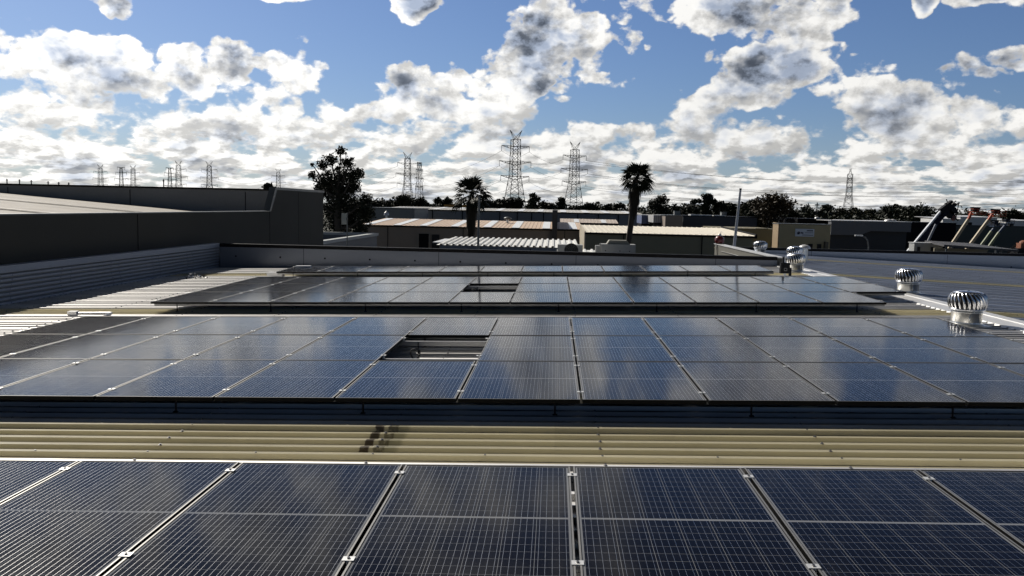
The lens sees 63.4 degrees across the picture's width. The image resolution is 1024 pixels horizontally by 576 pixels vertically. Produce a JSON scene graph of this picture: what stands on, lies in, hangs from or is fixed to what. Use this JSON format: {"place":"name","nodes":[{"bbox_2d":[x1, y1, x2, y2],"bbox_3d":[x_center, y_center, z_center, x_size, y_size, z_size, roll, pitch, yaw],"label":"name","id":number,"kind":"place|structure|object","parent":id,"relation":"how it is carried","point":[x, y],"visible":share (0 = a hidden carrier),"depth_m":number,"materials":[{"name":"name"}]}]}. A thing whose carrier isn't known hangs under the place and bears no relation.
{"place":"outdoors","nodes":[
{"label":"outdoors","id":0,"kind":"place"},
{"bbox_2d":[0,183,323,264],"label":"factory building","id":1,"kind":"structure","parent":0,"point":[39,222],"depth_m":28.62,"materials":[{"name":"metal"}]},
{"bbox_2d":[370,207,429,225],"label":"grey shed","id":2,"kind":"structure","parent":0,"point":[407,213],"depth_m":112.57,"materials":[{"name":"metal"}]},
{"bbox_2d":[362,210,579,247],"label":"tan shed","id":3,"kind":"structure","parent":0,"point":[419,233],"depth_m":80.42,"materials":[{"name":"metal"}]},
{"bbox_2d":[323,208,649,231],"bbox_3d":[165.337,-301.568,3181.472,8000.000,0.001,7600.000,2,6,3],"label":"ground","id":4,"kind":"structure","parent":0,"point":[353,229],"depth_m":279.11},
{"bbox_2d":[499,130,529,211],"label":"transmission tower","id":5,"kind":"structure","parent":4,"relation":"on","point":[512,161],"depth_m":457.98,"materials":[{"name":"metal"}]},
{"bbox_2d":[561,142,587,206],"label":"transmission tower","id":6,"kind":"structure","parent":4,"relation":"on","point":[575,162],"depth_m":528.84,"materials":[{"name":"metal"}]},
{"bbox_2d":[646,194,673,233],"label":"tree","id":7,"kind":"object","parent":4,"relation":"on","point":[657,205],"visible":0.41,"depth_m":146.68,"materials":[{"name":"green plant"}]},
{"bbox_2d":[643,203,1023,228],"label":"hedge growth","id":8,"kind":"object","parent":4,"relation":"on","point":[856,217],"visible":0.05,"depth_m":171.55,"materials":[{"name":"green plant"}]},
{"bbox_2d":[897,201,937,221],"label":"tree","id":9,"kind":"object","parent":4,"relation":"on","point":[909,212],"visible":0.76,"depth_m":145.42,"materials":[{"name":"green plant"}]},
{"bbox_2d":[433,236,576,250],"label":"white shed","id":10,"kind":"structure","parent":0,"point":[451,243],"depth_m":41.80,"materials":[{"name":"metal"}]},
{"bbox_2d":[0,0,1023,214],"label":"sky","id":11,"kind":"structure","parent":0,"point":[905,96],"materials":[{"name":"blue"}]},
{"bbox_2d":[399,206,640,233],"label":"grey warehouse","id":12,"kind":"structure","parent":0,"point":[532,215],"depth_m":129.72,"materials":[{"name":"metal"}]},
{"bbox_2d":[583,249,594,251],"bbox_3d":[3.491,0.905,37.230,3.060,5.080,5.000,2,6,3],"label":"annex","id":13,"kind":"object","parent":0,"point":[590,250],"visible":0.07,"depth_m":38.74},
{"bbox_2d":[595,240,635,252],"bbox_3d":[4.464,-1.714,35.869,1.714,0.720,0.860,2,6,3],"label":"air conditioner","id":14,"kind":"object","parent":13,"relation":"on","point":[617,246],"visible":0.74,"depth_m":35.48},
{"bbox_2d":[579,224,756,254],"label":"khaki shed","id":15,"kind":"structure","parent":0,"point":[669,240],"depth_m":64.52,"materials":[{"name":"metal"}]},
{"bbox_2d":[682,214,757,234],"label":"navy building","id":16,"kind":"structure","parent":0,"point":[694,220],"depth_m":98.58,"materials":[{"name":"metal"}]},
{"bbox_2d":[816,219,911,250],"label":"charcoal building","id":17,"kind":"structure","parent":0,"point":[888,234],"depth_m":88.95,"materials":[{"name":"metal"}]},
{"bbox_2d":[955,222,1023,252],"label":"green clad building","id":18,"kind":"structure","parent":0,"point":[1010,235],"depth_m":106.81,"materials":[{"name":"metal"}]},
{"label":"asphalt yard","id":19,"kind":"structure","parent":0,"visible":0},
{"bbox_2d":[307,145,376,232],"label":"eucalyptus","id":20,"kind":"object","parent":19,"relation":"on","point":[336,189],"visible":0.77,"depth_m":66.17,"materials":[{"name":"green plant"}]},
{"bbox_2d":[323,232,377,246],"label":"plant room","id":21,"kind":"object","parent":19,"relation":"on","point":[354,239],"visible":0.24,"depth_m":58.52,"materials":[{"name":"metal"}]},
{"bbox_2d":[450,174,493,245],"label":"fan palm","id":22,"kind":"object","parent":19,"relation":"on","point":[471,184],"visible":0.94,"depth_m":59.62,"materials":[{"name":"green plant"}]},
{"bbox_2d":[0,243,1023,559],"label":"warehouse","id":23,"kind":"structure","parent":19,"relation":"on","point":[52,291],"depth_m":7.12,"materials":[{"name":"metal"}]},
{"bbox_2d":[382,358,576,363],"bbox_3d":[-0.343,0.826,8.704,12.254,0.154,0.078,0,6,3],"label":"mounting rail","id":24,"kind":"object","parent":23,"relation":"on","point":[398,359],"visible":0.02,"depth_m":8.72,"materials":[{"name":"metal"}]},
{"bbox_2d":[0,334,84,356],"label":"solar panel","id":25,"kind":"object","parent":24,"relation":"on","point":[10,344],"visible":0.92,"depth_m":9.89,"materials":[{"name":"glass"}]},
{"bbox_2d":[0,334,163,359],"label":"solar panel","id":26,"kind":"object","parent":24,"relation":"on","point":[88,346],"visible":0.9,"depth_m":9.40,"materials":[{"name":"glass"}]},
{"bbox_2d":[92,334,242,359],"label":"solar panel","id":27,"kind":"object","parent":24,"relation":"on","point":[174,347],"visible":0.9,"depth_m":9.35,"materials":[{"name":"glass"}]},
{"bbox_2d":[187,335,324,360],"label":"solar panel","id":28,"kind":"object","parent":24,"relation":"on","point":[262,347],"visible":0.88,"depth_m":9.32,"materials":[{"name":"glass"}]},
{"bbox_2d":[282,335,405,360],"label":"solar panel","id":29,"kind":"object","parent":24,"relation":"on","point":[353,347],"visible":0.97,"depth_m":9.24,"materials":[{"name":"glass"}]},
{"bbox_2d":[573,335,675,361],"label":"solar panel","id":30,"kind":"object","parent":24,"relation":"on","point":[625,348],"visible":0.98,"depth_m":9.07,"materials":[{"name":"glass"}]},
{"bbox_2d":[658,335,777,362],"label":"solar panel","id":31,"kind":"object","parent":24,"relation":"on","point":[711,349],"visible":0.98,"depth_m":9.03,"materials":[{"name":"glass"}]},
{"bbox_2d":[743,336,879,362],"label":"solar panel","id":32,"kind":"object","parent":24,"relation":"on","point":[803,349],"visible":0.9,"depth_m":9.01,"materials":[{"name":"glass"}]},
{"bbox_2d":[829,336,985,362],"bbox_3d":[4.248,0.668,9.040,1.029,0.046,1.675,0,6,3],"label":"solar panel","id":33,"kind":"object","parent":24,"relation":"on","point":[884,349],"visible":0.93,"depth_m":8.95,"materials":[{"name":"glass"}]},
{"bbox_2d":[915,336,1023,363],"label":"solar panel","id":34,"kind":"object","parent":24,"relation":"on","point":[989,350],"visible":0.94,"depth_m":9.08,"materials":[{"name":"glass"}]},
{"bbox_2d":[398,341,574,354],"bbox_3d":[-0.283,0.713,9.867,12.254,0.154,0.078,0,6,3],"label":"mounting rail","id":35,"kind":"object","parent":23,"relation":"on","point":[442,343],"visible":0.09,"depth_m":9.89,"materials":[{"name":"metal"}]},
{"bbox_2d":[476,335,577,360],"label":"solar panel","id":36,"kind":"object","parent":35,"relation":"on","point":[524,348],"visible":0.98,"depth_m":9.15,"materials":[{"name":"glass"}]},
{"bbox_2d":[406,334,572,346],"bbox_3d":[-0.256,0.663,10.389,12.254,0.154,0.078,0,6,3],"label":"mounting rail","id":37,"kind":"object","parent":23,"relation":"on","point":[448,338],"visible":0.06,"depth_m":10.41,"materials":[{"name":"metal"}]},
{"bbox_2d":[10,316,147,334],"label":"solar panel","id":38,"kind":"object","parent":37,"relation":"on","point":[85,325],"visible":0.92,"depth_m":11.18,"materials":[{"name":"glass"}]},
{"bbox_2d":[89,316,216,334],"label":"solar panel","id":39,"kind":"object","parent":37,"relation":"on","point":[164,325],"visible":0.89,"depth_m":11.13,"materials":[{"name":"glass"}]},
{"bbox_2d":[168,317,286,334],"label":"solar panel","id":40,"kind":"object","parent":37,"relation":"on","point":[231,325],"visible":0.93,"depth_m":11.02,"materials":[{"name":"glass"}]},
{"bbox_2d":[246,317,356,334],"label":"solar panel","id":41,"kind":"object","parent":37,"relation":"on","point":[307,325],"visible":0.91,"depth_m":10.97,"materials":[{"name":"glass"}]},
{"bbox_2d":[327,317,426,337],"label":"solar panel","id":42,"kind":"object","parent":37,"relation":"on","point":[406,326],"visible":0.92,"depth_m":10.94,"materials":[{"name":"glass"}]},
{"bbox_2d":[408,317,497,337],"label":"solar panel","id":43,"kind":"object","parent":37,"relation":"on","point":[455,327],"visible":0.97,"depth_m":10.79,"materials":[{"name":"glass"}]},
{"bbox_2d":[491,317,573,335],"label":"solar panel","id":44,"kind":"object","parent":37,"relation":"on","point":[535,326],"visible":0.94,"depth_m":10.84,"materials":[{"name":"glass"}]},
{"bbox_2d":[715,317,825,336],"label":"solar panel","id":45,"kind":"object","parent":37,"relation":"on","point":[764,326],"visible":0.94,"depth_m":10.71,"materials":[{"name":"glass"}]},
{"bbox_2d":[789,317,910,336],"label":"solar panel","id":46,"kind":"object","parent":37,"relation":"on","point":[842,326],"visible":0.94,"depth_m":10.69,"materials":[{"name":"glass"}]},
{"bbox_2d":[864,318,1000,336],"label":"solar panel","id":47,"kind":"object","parent":37,"relation":"on","point":[914,327],"visible":0.94,"depth_m":10.58,"materials":[{"name":"glass"}]},
{"bbox_2d":[469,285,517,291],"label":"mounting rail","id":48,"kind":"object","parent":23,"relation":"on","point":[492,285],"visible":0.09,"depth_m":17.30,"materials":[{"name":"metal"}]},
{"bbox_2d":[750,276,816,283],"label":"solar panel","id":49,"kind":"object","parent":48,"relation":"on","point":[781,279],"visible":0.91,"depth_m":17.62,"materials":[{"name":"glass"}]},
{"bbox_2d":[797,276,867,282],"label":"solar panel","id":50,"kind":"object","parent":48,"relation":"on","point":[829,279],"visible":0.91,"depth_m":17.56,"materials":[{"name":"glass"}]},
{"bbox_2d":[466,286,568,289],"bbox_3d":[0.639,0.044,16.733,13.266,0.154,0.078,0,6,3],"label":"mounting rail","id":51,"kind":"object","parent":23,"relation":"on","point":[492,287],"visible":0.01,"depth_m":16.78,"materials":[{"name":"metal"}]},
{"bbox_2d":[354,284,418,291],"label":"solar panel","id":52,"kind":"object","parent":51,"relation":"on","point":[388,288],"visible":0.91,"depth_m":16.14,"materials":[{"name":"glass"}]},
{"bbox_2d":[669,283,735,291],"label":"solar panel","id":53,"kind":"object","parent":51,"relation":"on","point":[699,287],"visible":0.93,"depth_m":15.97,"materials":[{"name":"glass"}]},
{"bbox_2d":[770,283,848,291],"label":"solar panel","id":54,"kind":"object","parent":51,"relation":"on","point":[806,287],"visible":0.94,"depth_m":15.86,"materials":[{"name":"glass"}]},
{"bbox_2d":[821,283,906,293],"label":"solar panel","id":55,"kind":"object","parent":51,"relation":"on","point":[863,288],"visible":0.95,"depth_m":15.61,"materials":[{"name":"glass"}]},
{"bbox_2d":[154,302,884,311],"bbox_3d":[-0.015,0.321,13.911,12.254,0.154,0.078,0,6,3],"label":"mounting rail","id":56,"kind":"object","parent":23,"relation":"on","point":[510,304],"visible":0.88,"depth_m":13.91,"materials":[{"name":"metal"}]},
{"bbox_2d":[150,292,243,303],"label":"solar panel","id":57,"kind":"object","parent":56,"relation":"on","point":[198,298],"visible":0.98,"depth_m":14.51,"materials":[{"name":"glass"}]},
{"bbox_2d":[269,292,351,303],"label":"solar panel","id":58,"kind":"object","parent":56,"relation":"on","point":[311,298],"visible":0.95,"depth_m":14.40,"materials":[{"name":"glass"}]},
{"bbox_2d":[328,292,404,303],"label":"solar panel","id":59,"kind":"object","parent":56,"relation":"on","point":[369,298],"visible":0.94,"depth_m":14.36,"materials":[{"name":"glass"}]},
{"bbox_2d":[389,292,459,303],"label":"solar panel","id":60,"kind":"object","parent":56,"relation":"on","point":[426,297],"visible":0.93,"depth_m":14.30,"materials":[{"name":"glass"}]},
{"bbox_2d":[449,292,514,303],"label":"solar panel","id":61,"kind":"object","parent":56,"relation":"on","point":[483,297],"visible":0.98,"depth_m":14.26,"materials":[{"name":"glass"}]},
{"bbox_2d":[511,292,571,303],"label":"solar panel","id":62,"kind":"object","parent":56,"relation":"on","point":[541,298],"visible":1,"depth_m":14.21,"materials":[{"name":"glass"}]},
{"bbox_2d":[570,292,632,303],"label":"solar panel","id":63,"kind":"object","parent":56,"relation":"on","point":[600,298],"visible":0.98,"depth_m":14.15,"materials":[{"name":"glass"}]},
{"bbox_2d":[738,292,821,304],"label":"solar panel","id":64,"kind":"object","parent":56,"relation":"on","point":[778,298],"visible":0.98,"depth_m":14.00,"materials":[{"name":"glass"}]},
{"bbox_2d":[795,292,886,304],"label":"solar panel","id":65,"kind":"object","parent":56,"relation":"on","point":[845,298],"visible":0.98,"depth_m":13.94,"materials":[{"name":"glass"}]},
{"bbox_2d":[277,272,773,276],"bbox_3d":[0.239,-0.318,20.481,12.254,0.154,0.078,0,6,3],"label":"mounting rail","id":66,"kind":"object","parent":23,"relation":"on","point":[293,274],"visible":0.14,"depth_m":20.53,"materials":[{"name":"metal"}]},
{"bbox_2d":[173,395,956,418],"bbox_3d":[-0.431,0.989,7.019,12.254,0.154,0.078,0,6,3],"label":"mounting rail","id":67,"kind":"object","parent":23,"relation":"on","point":[750,415],"visible":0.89,"depth_m":6.97,"materials":[{"name":"metal"}]},
{"bbox_2d":[0,359,87,388],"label":"solar panel","id":68,"kind":"object","parent":67,"relation":"on","point":[13,371],"visible":0.91,"depth_m":8.20,"materials":[{"name":"glass"}]},
{"bbox_2d":[0,359,181,399],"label":"solar panel","id":69,"kind":"object","parent":67,"relation":"on","point":[90,379],"visible":0.94,"depth_m":7.58,"materials":[{"name":"glass"}]},
{"bbox_2d":[96,359,278,400],"bbox_3d":[-2.914,0.832,7.723,1.029,0.048,1.675,0,6,3],"label":"solar panel","id":70,"kind":"object","parent":67,"relation":"on","point":[197,380],"visible":0.95,"depth_m":7.50,"materials":[{"name":"glass"}]},
{"bbox_2d":[215,360,376,401],"bbox_3d":[-1.904,0.833,7.671,1.029,0.048,1.675,0,6,3],"label":"solar panel","id":71,"kind":"object","parent":67,"relation":"on","point":[305,381],"visible":0.93,"depth_m":7.46,"materials":[{"name":"glass"}]},
{"bbox_2d":[335,360,476,402],"bbox_3d":[-0.893,0.833,7.618,1.029,0.047,1.675,0,6,3],"label":"solar panel","id":72,"kind":"object","parent":67,"relation":"on","point":[414,381],"visible":0.97,"depth_m":7.40,"materials":[{"name":"glass"}]},
{"bbox_2d":[458,361,583,403],"bbox_3d":[0.117,0.832,7.566,1.029,0.046,1.675,0,6,3],"label":"solar panel","id":73,"kind":"object","parent":67,"relation":"on","point":[548,382],"visible":1,"depth_m":7.34,"materials":[{"name":"glass"}]},
{"bbox_2d":[577,361,706,404],"bbox_3d":[1.128,0.832,7.513,1.029,0.046,1.675,0,6,3],"label":"solar panel","id":74,"kind":"object","parent":67,"relation":"on","point":[616,382],"visible":1,"depth_m":7.29,"materials":[{"name":"glass"}]},
{"bbox_2d":[678,362,834,404],"bbox_3d":[2.139,0.831,7.460,1.029,0.047,1.675,0,6,3],"label":"solar panel","id":75,"kind":"object","parent":67,"relation":"on","point":[748,383],"visible":1,"depth_m":7.24,"materials":[{"name":"glass"}]},
{"bbox_2d":[781,362,965,406],"bbox_3d":[3.149,0.831,7.408,1.029,0.047,1.675,0,6,3],"label":"solar panel","id":76,"kind":"object","parent":67,"relation":"on","point":[862,384],"visible":0.99,"depth_m":7.18,"materials":[{"name":"glass"}]},
{"bbox_2d":[885,362,1023,406],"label":"solar panel","id":77,"kind":"object","parent":67,"relation":"on","point":[981,384],"visible":0.95,"depth_m":7.36,"materials":[{"name":"glass"}]},
{"bbox_2d":[569,292,904,294],"bbox_3d":[0.578,0.157,15.570,13.266,0.154,0.078,0,6,3],"label":"mounting rail","id":78,"kind":"object","parent":23,"relation":"on","point":[875,294],"visible":0.02,"depth_m":15.24,"materials":[{"name":"metal"}]},
{"bbox_2d":[195,284,272,291],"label":"solar panel","id":79,"kind":"object","parent":78,"relation":"on","point":[235,287],"visible":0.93,"depth_m":16.32,"materials":[{"name":"glass"}]},
{"bbox_2d":[247,284,321,291],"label":"solar panel","id":80,"kind":"object","parent":78,"relation":"on","point":[286,287],"visible":0.88,"depth_m":16.25,"materials":[{"name":"glass"}]},
{"bbox_2d":[300,283,371,291],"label":"solar panel","id":81,"kind":"object","parent":78,"relation":"on","point":[338,287],"visible":0.91,"depth_m":16.36,"materials":[{"name":"glass"}]},
{"bbox_2d":[407,283,469,291],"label":"solar panel","id":82,"kind":"object","parent":78,"relation":"on","point":[441,287],"visible":0.98,"depth_m":16.24,"materials":[{"name":"glass"}]},
{"bbox_2d":[516,283,569,291],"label":"solar panel","id":83,"kind":"object","parent":78,"relation":"on","point":[561,287],"visible":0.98,"depth_m":16.11,"materials":[{"name":"glass"}]},
{"bbox_2d":[569,283,623,291],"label":"solar panel","id":84,"kind":"object","parent":78,"relation":"on","point":[594,287],"visible":0.98,"depth_m":16.07,"materials":[{"name":"glass"}]},
{"bbox_2d":[619,283,679,292],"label":"solar panel","id":85,"kind":"object","parent":78,"relation":"on","point":[646,287],"visible":0.94,"depth_m":16.04,"materials":[{"name":"glass"}]},
{"bbox_2d":[719,283,791,291],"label":"solar panel","id":86,"kind":"object","parent":78,"relation":"on","point":[752,287],"visible":0.94,"depth_m":15.92,"materials":[{"name":"glass"}]},
{"bbox_2d":[895,268,925,293],"bbox_3d":[8.019,-0.157,16.771,0.527,0.506,0.527,0,6,-14],"label":"turbine vent","id":87,"kind":"object","parent":23,"relation":"on","point":[908,280],"visible":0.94,"depth_m":16.60,"materials":[{"name":"metal"}]},
{"bbox_2d":[947,290,990,326],"bbox_3d":[6.645,0.279,12.106,0.527,0.506,0.527,2,6,3],"label":"turbine vent","id":88,"kind":"object","parent":23,"relation":"on","point":[968,307],"visible":0.99,"depth_m":11.94,"materials":[{"name":"metal"}]},
{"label":"rail","id":89,"kind":"object","parent":23,"relation":"on","visible":0},
{"bbox_2d":[0,460,238,575],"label":"solar panel","id":90,"kind":"object","parent":89,"relation":"on","point":[90,518],"visible":0.94,"depth_m":4.27,"materials":[{"name":"glass"}]},
{"bbox_2d":[744,468,1023,575],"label":"solar panel","id":91,"kind":"object","parent":89,"relation":"on","point":[871,522],"visible":0.98,"depth_m":4.04,"materials":[{"name":"glass"}]},
{"bbox_2d":[918,470,1023,548],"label":"solar panel","id":92,"kind":"object","parent":89,"relation":"on","point":[994,498],"visible":0.82,"depth_m":4.48,"materials":[{"name":"glass"}]},
{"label":"rail","id":93,"kind":"object","parent":23,"relation":"on","visible":0},
{"bbox_2d":[571,317,655,335],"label":"solar panel","id":94,"kind":"object","parent":93,"relation":"on","point":[614,326],"visible":0.97,"depth_m":10.82,"materials":[{"name":"glass"}]},
{"bbox_2d":[643,317,739,337],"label":"solar panel","id":95,"kind":"object","parent":93,"relation":"on","point":[689,326],"visible":0.94,"depth_m":10.77,"materials":[{"name":"glass"}]},
{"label":"rail","id":96,"kind":"object","parent":23,"relation":"on","visible":0},
{"bbox_2d":[209,292,296,303],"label":"solar panel","id":97,"kind":"object","parent":96,"relation":"on","point":[255,298],"visible":0.95,"depth_m":14.46,"materials":[{"name":"glass"}]},
{"bbox_2d":[627,292,695,303],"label":"solar panel","id":98,"kind":"object","parent":96,"relation":"on","point":[658,298],"visible":0.97,"depth_m":14.11,"materials":[{"name":"glass"}]},
{"bbox_2d":[681,292,758,303],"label":"solar panel","id":99,"kind":"object","parent":96,"relation":"on","point":[718,298],"visible":0.98,"depth_m":14.06,"materials":[{"name":"glass"}]},
{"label":"rail","id":100,"kind":"object","parent":23,"relation":"on","visible":0},
{"bbox_2d":[470,276,521,284],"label":"solar panel","id":101,"kind":"object","parent":100,"relation":"on","point":[509,280],"visible":0.99,"depth_m":17.72,"materials":[{"name":"glass"}]},
{"bbox_2d":[619,162,655,243],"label":"fan palm","id":102,"kind":"object","parent":19,"relation":"on","point":[635,190],"visible":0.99,"depth_m":56.98,"materials":[{"name":"green plant"}]},
{"bbox_2d":[703,221,772,247],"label":"khaki office","id":103,"kind":"structure","parent":19,"relation":"on","point":[764,234],"depth_m":80.75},
{"bbox_2d":[749,190,797,227],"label":"tree","id":104,"kind":"object","parent":19,"relation":"on","point":[769,207],"visible":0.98,"depth_m":97.14,"materials":[{"name":"green plant"}]},
{"bbox_2d":[772,222,831,248],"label":"beige sign building","id":105,"kind":"structure","parent":19,"relation":"on","point":[812,236],"depth_m":73.65,"materials":[{"name":"paint"}]},
{"bbox_2d":[903,221,955,250],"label":"black hall","id":106,"kind":"structure","parent":19,"relation":"on","point":[944,231],"depth_m":103.24,"materials":[{"name":"metal"}]},
{"bbox_2d":[906,199,959,250],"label":"mobile crane","id":107,"kind":"object","parent":19,"relation":"on","point":[948,209],"visible":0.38,"depth_m":58.20,"materials":[{"name":"white paint"}]},
{"bbox_2d":[925,241,1018,252],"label":"flat canopy","id":108,"kind":"object","parent":19,"relation":"on","point":[977,248],"visible":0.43,"depth_m":52.06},
{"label":"rail","id":109,"kind":"object","parent":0,"visible":0},
{"bbox_2d":[0,460,78,503],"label":"solar panel","id":110,"kind":"object","parent":109,"relation":"on","point":[17,477],"visible":0.91,"depth_m":4.91,"materials":[{"name":"glass"}]},
{"bbox_2d":[103,462,404,575],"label":"solar panel","id":111,"kind":"object","parent":109,"relation":"on","point":[273,519],"visible":0.97,"depth_m":4.09,"materials":[{"name":"glass"}]},
{"bbox_2d":[341,464,583,575],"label":"solar panel","id":112,"kind":"object","parent":109,"relation":"on","point":[465,520],"visible":1,"depth_m":4.07,"materials":[{"name":"glass"}]},
{"bbox_2d":[573,466,821,575],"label":"solar panel","id":113,"kind":"object","parent":109,"relation":"on","point":[676,521],"visible":1,"depth_m":4.04,"materials":[{"name":"glass"}]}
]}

